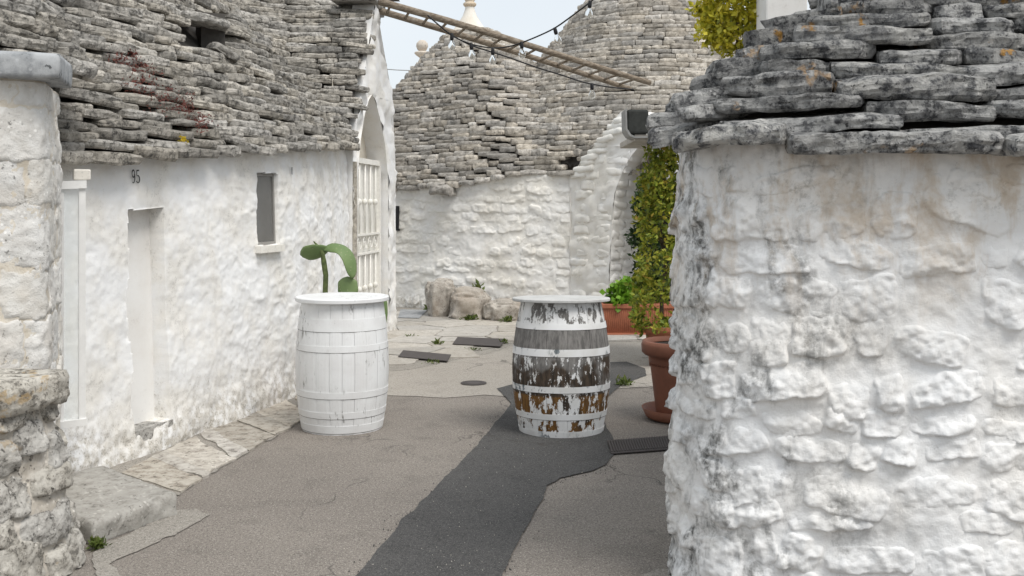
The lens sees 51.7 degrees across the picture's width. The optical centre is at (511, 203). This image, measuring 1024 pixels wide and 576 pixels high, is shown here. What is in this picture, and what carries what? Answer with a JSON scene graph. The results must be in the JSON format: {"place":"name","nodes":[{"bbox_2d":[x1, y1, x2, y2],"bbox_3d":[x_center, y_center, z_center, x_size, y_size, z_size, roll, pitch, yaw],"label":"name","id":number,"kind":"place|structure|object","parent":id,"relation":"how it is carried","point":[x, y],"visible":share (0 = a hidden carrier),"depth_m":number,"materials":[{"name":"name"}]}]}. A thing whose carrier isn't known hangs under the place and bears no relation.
{"place":"outdoors","nodes":[
{"label":"outdoors","id":0,"kind":"place"},
{"bbox_2d":[67,386,670,575],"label":"road","id":1,"kind":"structure","parent":0,"point":[613,519],"depth_m":5.63,"materials":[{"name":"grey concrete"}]},
{"bbox_2d":[0,368,86,575],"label":"rubble wall","id":2,"kind":"structure","parent":1,"relation":"on","point":[41,534],"depth_m":4.44,"materials":[{"name":"stone"}]},
{"bbox_2d":[0,0,104,427],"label":"stone pillar hut","id":3,"kind":"object","parent":1,"relation":"on","point":[42,52],"visible":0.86,"depth_m":5.02,"materials":[{"name":"stone"}]},
{"bbox_2d":[86,535,111,550],"bbox_3d":[-1.914,1.573,4.891,0.114,0.085,0.108,0,0,0],"label":"weed tuft","id":4,"kind":"object","parent":1,"relation":"on","point":[97,542],"visible":1,"depth_m":4.88,"materials":[{"name":"green plant"}]},
{"bbox_2d":[66,466,176,545],"bbox_3d":[-2.166,1.542,5.445,0.937,0.135,0.744,0,0,34],"label":"doorstep","id":5,"kind":"object","parent":1,"relation":"on","point":[110,503],"visible":0.62,"depth_m":5.30,"materials":[{"name":"stone"}]},
{"bbox_2d":[91,508,208,575],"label":"concrete lip","id":6,"kind":"object","parent":1,"relation":"on","point":[140,538],"visible":0.97,"depth_m":5.03,"materials":[{"name":"grey concrete"}]},
{"bbox_2d":[110,395,299,494],"bbox_3d":[-2.002,1.595,7.737,0.946,0.023,3.849,0,0,9],"label":"edge strip","id":7,"kind":"object","parent":1,"relation":"on","point":[179,468],"visible":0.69,"depth_m":6.78,"materials":[{"name":"stone"}]},
{"bbox_2d":[295,292,388,435],"bbox_3d":[-1.214,1.131,7.560,0.664,0.938,0.664,0,0,0],"label":"barrel","id":8,"kind":"object","parent":1,"relation":"on","point":[342,365],"visible":1,"depth_m":7.29,"materials":[{"name":"white paint"}]},
{"bbox_2d":[300,241,387,321],"bbox_3d":[-1.311,0.946,8.250,0.681,1.308,0.330,0,0,0],"label":"prickly pear","id":9,"kind":"object","parent":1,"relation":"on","point":[315,251],"visible":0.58,"depth_m":8.23,"materials":[{"name":"plant"}]},
{"bbox_2d":[348,409,617,571],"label":"asphalt crumbs","id":10,"kind":"object","parent":1,"relation":"on","point":[523,532],"visible":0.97,"depth_m":5.50,"materials":[{"name":"grey asphalt"}]},
{"bbox_2d":[356,362,645,575],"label":"road patch","id":11,"kind":"object","parent":1,"relation":"on","point":[500,520],"visible":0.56,"depth_m":5.64,"materials":[{"name":"grey asphalt"}]},
{"bbox_2d":[512,295,609,437],"bbox_3d":[0.348,1.137,7.483,0.694,0.964,0.713,0,0,0],"label":"barrel","id":12,"kind":"object","parent":11,"relation":"on","point":[561,368],"visible":1,"depth_m":7.20,"materials":[{"name":"paint"}]},
{"bbox_2d":[610,374,634,385],"bbox_3d":[0.988,1.560,9.270,0.249,0.146,0.169,0,0,-41],"label":"weed tuft","id":13,"kind":"object","parent":11,"relation":"on","point":[624,380],"visible":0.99,"depth_m":9.25,"materials":[{"name":"green plant"}]},
{"bbox_2d":[387,341,652,397],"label":"worn road","id":14,"kind":"structure","parent":1,"relation":"on","point":[493,370],"depth_m":9.80,"materials":[{"name":"concrete"}]},
{"bbox_2d":[425,358,439,364],"bbox_3d":[-0.808,1.574,10.515,0.183,0.080,0.113,0,0,0],"label":"weed tuft","id":15,"kind":"object","parent":14,"relation":"on","point":[432,361],"visible":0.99,"depth_m":10.51,"materials":[{"name":"green plant"}]},
{"bbox_2d":[461,380,486,384],"bbox_3d":[-0.340,1.588,9.362,0.230,0.004,0.230,0,0,0],"label":"manhole cover","id":16,"kind":"object","parent":14,"relation":"on","point":[473,382],"visible":1,"depth_m":9.36,"materials":[{"name":"metal"}]},
{"bbox_2d":[623,144,678,364],"bbox_3d":[1.507,0.482,10.383,0.814,2.237,0.704,0,0,0],"label":"potted shrub","id":17,"kind":"object","parent":14,"relation":"on","point":[658,195],"visible":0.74,"depth_m":10.30,"materials":[{"name":"green plant"}]},
{"bbox_2d":[607,435,669,453],"bbox_3d":[0.866,1.583,6.957,0.603,0.014,0.350,0,0,-17],"label":"drain grate","id":18,"kind":"object","parent":1,"relation":"on","point":[631,445],"visible":0.88,"depth_m":6.91,"materials":[{"name":"metal"}]},
{"bbox_2d":[640,569,670,575],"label":"kerb sliver","id":19,"kind":"object","parent":1,"relation":"on","point":[660,572],"visible":0.75,"depth_m":4.54,"materials":[{"name":"stone"}]},
{"bbox_2d":[641,336,675,423],"bbox_3d":[1.246,1.308,7.850,0.568,0.585,0.568,0,0,0],"label":"flower pot","id":20,"kind":"object","parent":1,"relation":"on","point":[658,351],"visible":0.4,"depth_m":7.71,"materials":[{"name":"brown ceramic"}]},
{"bbox_2d":[685,0,756,58],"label":"yellow bush","id":21,"kind":"object","parent":1,"relation":"on","point":[722,21],"visible":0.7,"depth_m":7.79,"materials":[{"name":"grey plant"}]},
{"bbox_2d":[756,0,806,29],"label":"white stack","id":22,"kind":"object","parent":1,"relation":"on","point":[767,9],"depth_m":7.30,"materials":[{"name":"white paint"}]},
{"bbox_2d":[645,0,1023,575],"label":"trullo hut","id":23,"kind":"object","parent":1,"relation":"on","point":[846,325],"visible":1,"depth_m":4.00,"materials":[{"name":"stone"}]},
{"bbox_2d":[414,40,427,58],"bbox_3d":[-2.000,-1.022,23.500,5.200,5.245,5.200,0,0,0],"label":"finial","id":24,"kind":"structure","parent":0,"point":[422,46],"depth_m":23.40,"materials":[{"name":"stone"}]},
{"bbox_2d":[387,307,645,370],"bbox_3d":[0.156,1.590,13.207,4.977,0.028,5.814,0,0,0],"label":"paved yard","id":25,"kind":"structure","parent":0,"point":[426,328],"depth_m":12.66,"materials":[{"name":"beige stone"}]},
{"bbox_2d":[331,0,397,331],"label":"gable porch","id":26,"kind":"object","parent":25,"relation":"on","point":[373,124],"visible":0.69,"depth_m":12.78,"materials":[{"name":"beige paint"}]},
{"bbox_2d":[352,158,380,292],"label":"iron gate","id":27,"kind":"structure","parent":26,"relation":"attached to","point":[369,228],"depth_m":12.50,"materials":[{"name":"white metal"}]},
{"bbox_2d":[398,309,426,317],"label":"pale slab","id":28,"kind":"structure","parent":25,"relation":"on","point":[408,313],"depth_m":15.09,"materials":[{"name":"white stone"}]},
{"bbox_2d":[398,350,450,360],"bbox_3d":[-0.912,1.575,10.938,0.848,0.006,0.399,0,0,32],"label":"drain cover","id":29,"kind":"object","parent":25,"relation":"on","point":[422,355],"visible":1,"depth_m":10.92,"materials":[{"name":"metal"}]},
{"bbox_2d":[431,338,444,344],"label":"weed tuft","id":30,"kind":"object","parent":25,"relation":"on","point":[436,341],"visible":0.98,"depth_m":11.88,"materials":[{"name":"green plant"}]},
{"bbox_2d":[424,278,455,316],"bbox_3d":[-1.002,1.331,15.047,0.473,0.530,0.670,0,0,0],"label":"boulder","id":31,"kind":"object","parent":25,"relation":"on","point":[438,292],"visible":0.79,"depth_m":14.79,"materials":[{"name":"stone"}]},
{"bbox_2d":[392,0,541,308],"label":"trullo house","id":32,"kind":"structure","parent":25,"relation":"on","point":[462,120],"depth_m":16.17,"materials":[{"name":"white stone"}]},
{"bbox_2d":[459,312,478,320],"bbox_3d":[-0.558,1.535,14.339,0.327,0.189,0.230,0,0,0],"label":"weed tuft","id":33,"kind":"object","parent":25,"relation":"on","point":[471,317],"visible":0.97,"depth_m":14.34,"materials":[{"name":"green plant"}]},
{"bbox_2d":[448,286,491,319],"bbox_3d":[-0.589,1.377,14.734,0.662,0.438,0.710,0,0,0],"label":"boulder","id":34,"kind":"object","parent":25,"relation":"on","point":[467,300],"visible":0.8,"depth_m":14.45,"materials":[{"name":"stone"}]},
{"bbox_2d":[472,278,485,291],"bbox_3d":[-0.487,1.216,14.876,0.268,0.329,0.270,0,0,-27],"label":"weed tuft","id":35,"kind":"object","parent":34,"relation":"on","point":[478,285],"visible":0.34,"depth_m":14.88,"materials":[{"name":"green plant"}]},
{"bbox_2d":[453,337,503,346],"bbox_3d":[-0.384,1.575,12.041,0.588,0.006,0.772,0,0,5],"label":"drain cover","id":36,"kind":"object","parent":25,"relation":"on","point":[495,342],"visible":1,"depth_m":12.03,"materials":[{"name":"metal"}]},
{"bbox_2d":[482,298,520,320],"bbox_3d":[-0.063,1.452,14.516,0.712,0.289,0.647,0,0,0],"label":"boulder","id":37,"kind":"object","parent":25,"relation":"on","point":[497,309],"visible":0.62,"depth_m":14.26,"materials":[{"name":"stone"}]},
{"bbox_2d":[498,315,512,321],"bbox_3d":[-0.084,1.563,14.102,0.232,0.161,0.203,0,0,-30],"label":"weed tuft","id":38,"kind":"object","parent":25,"relation":"on","point":[507,318],"visible":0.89,"depth_m":14.11,"materials":[{"name":"green plant"}]},
{"bbox_2d":[466,0,742,310],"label":"trullo house","id":39,"kind":"structure","parent":25,"relation":"on","point":[558,219],"depth_m":15.51,"materials":[{"name":"stone"}]},
{"bbox_2d":[620,108,669,147],"bbox_3d":[1.574,0.350,10.670,1.014,2.499,1.460,0,0,0],"label":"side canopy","id":40,"kind":"object","parent":39,"relation":"attached to","point":[634,131],"visible":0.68,"depth_m":9.97,"materials":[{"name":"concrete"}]},
{"bbox_2d":[655,179,673,310],"bbox_3d":[2.209,0.550,14.781,0.720,2.100,0.040,0,0,41],"label":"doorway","id":41,"kind":"structure","parent":39,"relation":"in","point":[664,179],"depth_m":14.78,"materials":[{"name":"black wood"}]},
{"bbox_2d":[601,301,673,334],"bbox_3d":[1.520,1.405,12.904,0.896,0.385,0.368,0,0,0],"label":"planter box","id":42,"kind":"object","parent":25,"relation":"on","point":[619,322],"visible":0.41,"depth_m":12.76,"materials":[{"name":"ceramic"}]},
{"bbox_2d":[599,275,647,312],"bbox_3d":[1.386,1.117,12.878,0.585,0.466,0.525,0,0,29],"label":"leafy plant","id":43,"kind":"object","parent":42,"relation":"in","point":[618,291],"visible":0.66,"depth_m":12.83,"materials":[{"name":"green plant"}]},
{"bbox_2d":[624,152,669,300],"bbox_3d":[1.734,0.286,13.408,0.645,2.627,0.575,0,0,0],"label":"potted conifer","id":44,"kind":"object","parent":25,"relation":"on","point":[630,241],"visible":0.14,"depth_m":13.33,"materials":[{"name":"plant"}]},
{"bbox_2d":[365,0,810,89],"label":"sky","id":45,"kind":"structure","parent":0,"point":[524,20],"materials":[{"name":"white"}]},
{"label":"ground","id":46,"kind":"structure","parent":0,"visible":0},
{"bbox_2d":[46,0,399,472],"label":"trullo house","id":47,"kind":"structure","parent":46,"relation":"on","point":[202,273],"depth_m":7.56,"materials":[{"name":"paint"}]},
{"bbox_2d":[60,169,90,428],"bbox_3d":[-2.494,0.525,5.839,0.302,1.430,0.114,0,0,-25],"label":"glazed frame","id":48,"kind":"object","parent":47,"relation":"attached to","point":[82,176],"visible":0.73,"depth_m":5.84,"materials":[{"name":"white paint"}]},
{"bbox_2d":[126,209,153,423],"bbox_3d":[-2.471,0.720,6.855,0.074,1.457,0.458,0,0,17],"label":"door","id":49,"kind":"structure","parent":47,"relation":"in","point":[138,300],"depth_m":6.92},
{"bbox_2d":[106,44,218,138],"bbox_3d":[-2.470,-0.768,7.312,0.549,0.697,0.900,0,0,29],"label":"stonecrop","id":50,"kind":"object","parent":47,"relation":"on","point":[188,110],"visible":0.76,"depth_m":7.30,"materials":[{"name":"plant"}]},
{"bbox_2d":[178,135,188,143],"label":"yellow flower","id":51,"kind":"object","parent":47,"relation":"on","point":[183,139],"visible":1,"depth_m":7.13,"materials":[{"name":"yellow plant"}]},
{"bbox_2d":[255,173,284,252],"bbox_3d":[-1.961,0.070,8.338,0.174,0.625,0.410,0,0,14],"label":"window","id":52,"kind":"structure","parent":47,"relation":"in","point":[265,212],"depth_m":8.37,"materials":[{"name":"grey"}]},
{"bbox_2d":[378,0,651,90],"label":"ladder","id":53,"kind":"object","parent":47,"relation":"on","point":[408,10],"visible":0.95,"depth_m":12.81,"materials":[{"name":"brown wood"}]},
{"bbox_2d":[427,0,633,98],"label":"string lights","id":54,"kind":"object","parent":53,"relation":"hanging from","point":[522,53],"visible":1,"depth_m":12.30,"materials":[{"name":"glass"}]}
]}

